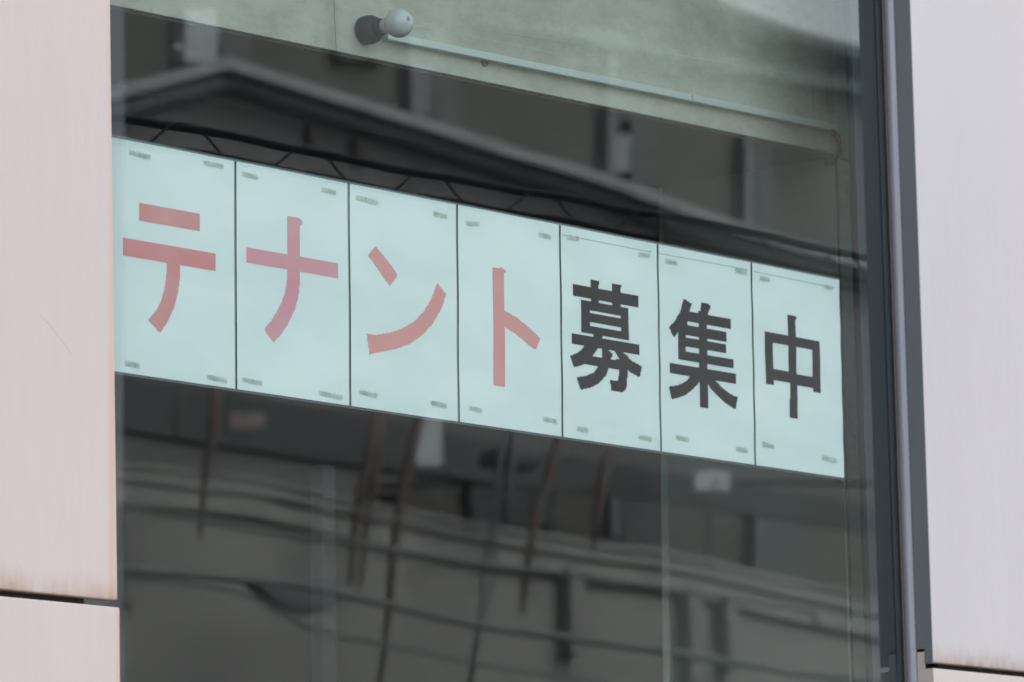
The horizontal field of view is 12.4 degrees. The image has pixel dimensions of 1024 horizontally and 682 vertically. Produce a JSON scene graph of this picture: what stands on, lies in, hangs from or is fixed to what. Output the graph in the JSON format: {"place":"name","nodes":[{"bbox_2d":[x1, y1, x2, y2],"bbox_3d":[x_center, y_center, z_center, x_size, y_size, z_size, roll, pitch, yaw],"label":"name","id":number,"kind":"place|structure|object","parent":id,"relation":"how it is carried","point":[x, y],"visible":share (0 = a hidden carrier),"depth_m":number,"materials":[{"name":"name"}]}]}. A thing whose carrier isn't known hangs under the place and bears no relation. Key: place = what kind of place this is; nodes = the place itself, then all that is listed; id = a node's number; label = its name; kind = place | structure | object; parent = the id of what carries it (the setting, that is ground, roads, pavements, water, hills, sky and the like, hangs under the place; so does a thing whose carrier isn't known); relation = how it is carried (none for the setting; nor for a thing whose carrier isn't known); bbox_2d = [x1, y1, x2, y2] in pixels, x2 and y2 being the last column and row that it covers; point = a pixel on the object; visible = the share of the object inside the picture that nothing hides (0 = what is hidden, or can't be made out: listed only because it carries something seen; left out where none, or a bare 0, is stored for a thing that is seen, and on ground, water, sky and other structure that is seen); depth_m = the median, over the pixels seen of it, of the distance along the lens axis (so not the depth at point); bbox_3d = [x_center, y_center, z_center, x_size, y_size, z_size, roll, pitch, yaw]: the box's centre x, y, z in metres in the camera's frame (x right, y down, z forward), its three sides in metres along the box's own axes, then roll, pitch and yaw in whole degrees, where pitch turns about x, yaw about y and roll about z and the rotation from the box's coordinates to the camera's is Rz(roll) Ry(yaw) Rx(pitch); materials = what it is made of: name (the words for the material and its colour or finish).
{"place":"outdoors","nodes":[
{"label":"outdoors","id":0,"kind":"place"},
{"bbox_2d":[311,464,335,681],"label":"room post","id":1,"kind":"object","parent":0,"point":[323,596],"visible":1,"depth_m":10.96,"materials":[{"name":"grey metal"}]},
{"bbox_2d":[659,187,672,681],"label":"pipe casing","id":2,"kind":"object","parent":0,"point":[666,634],"visible":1,"depth_m":10.59,"materials":[{"name":"metal"}]},
{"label":"pavement","id":3,"kind":"structure","parent":0,"visible":0},
{"bbox_2d":[0,0,1023,681],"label":"shop building","id":4,"kind":"structure","parent":3,"relation":"on","point":[154,530],"depth_m":10.23,"materials":[{"name":"glass"}]},
{"bbox_2d":[112,134,236,391],"bbox_3d":[-0.613,-0.139,8.439,0.004,0.430,0.338,-9,-12,41],"label":"lettered sheet","id":5,"kind":"object","parent":4,"relation":"attached to","point":[174,248],"visible":0.98,"depth_m":8.45,"materials":[{"name":"paper"}]},
{"bbox_2d":[235,159,350,407],"bbox_3d":[-0.402,-0.104,8.674,0.005,0.430,0.303,-9,-12,41],"label":"lettered sheet","id":6,"kind":"object","parent":4,"relation":"attached to","point":[293,283],"visible":1,"depth_m":8.67,"materials":[{"name":"paper"}]},
{"bbox_2d":[355,8,413,44],"bbox_3d":[-0.237,-0.615,9.226,0.123,0.060,0.084,-9,-12,41],"label":"lamp","id":7,"kind":"object","parent":4,"relation":"attached to","point":[396,23],"visible":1,"depth_m":9.20,"materials":[{"name":"white glass"}]},
{"bbox_2d":[348,181,458,423],"bbox_3d":[-0.203,-0.070,8.896,0.004,0.430,0.303,-9,-12,41],"label":"lettered sheet","id":8,"kind":"object","parent":4,"relation":"attached to","point":[404,304],"visible":1,"depth_m":8.89,"materials":[{"name":"paper"}]},
{"bbox_2d":[456,202,562,438],"bbox_3d":[-0.003,-0.037,9.118,0.006,0.430,0.303,-9,-12,41],"label":"lettered sheet","id":9,"kind":"object","parent":4,"relation":"attached to","point":[510,369],"visible":1,"depth_m":9.11,"materials":[{"name":"paper"}]},
{"bbox_2d":[559,223,660,452],"bbox_3d":[0.196,-0.004,9.340,0.005,0.430,0.303,-9,-12,41],"label":"lettered sheet","id":10,"kind":"object","parent":4,"relation":"attached to","point":[610,351],"visible":1,"depth_m":9.34,"materials":[{"name":"paper"}]},
{"bbox_2d":[382,34,837,131],"bbox_3d":[0.230,-0.533,9.825,0.017,0.042,1.447,-9,-12,41],"label":"cable duct","id":11,"kind":"object","parent":4,"relation":"attached to","point":[592,78],"visible":0.97,"depth_m":9.78,"materials":[{"name":"plastic"}]},
{"bbox_2d":[657,242,754,466],"bbox_3d":[0.395,0.029,9.562,0.006,0.430,0.303,-9,-12,41],"label":"lettered sheet","id":12,"kind":"object","parent":4,"relation":"attached to","point":[706,365],"visible":1,"depth_m":9.56,"materials":[{"name":"paper"}]},
{"bbox_2d":[750,260,844,479],"bbox_3d":[0.593,0.062,9.782,0.006,0.430,0.300,-9,-12,41],"label":"lettered sheet","id":13,"kind":"object","parent":4,"relation":"attached to","point":[798,375],"visible":1,"depth_m":9.78,"materials":[{"name":"paper"}]},
{"bbox_2d":[824,129,841,164],"bbox_3d":[0.707,-0.427,10.362,0.034,0.072,0.061,1,-9,-12],"label":"black cable","id":14,"kind":"object","parent":4,"relation":"attached to","point":[830,159],"visible":1,"depth_m":10.35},
{"bbox_2d":[835,160,853,681],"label":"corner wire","id":15,"kind":"object","parent":4,"relation":"attached to","point":[844,445],"visible":0.88,"depth_m":10.27,"materials":[{"name":"grey metal"}]},
{"bbox_2d":[844,0,933,681],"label":"window frame","id":16,"kind":"structure","parent":4,"relation":"in","point":[878,45],"depth_m":10.00,"materials":[{"name":"grey metal"}]}
]}

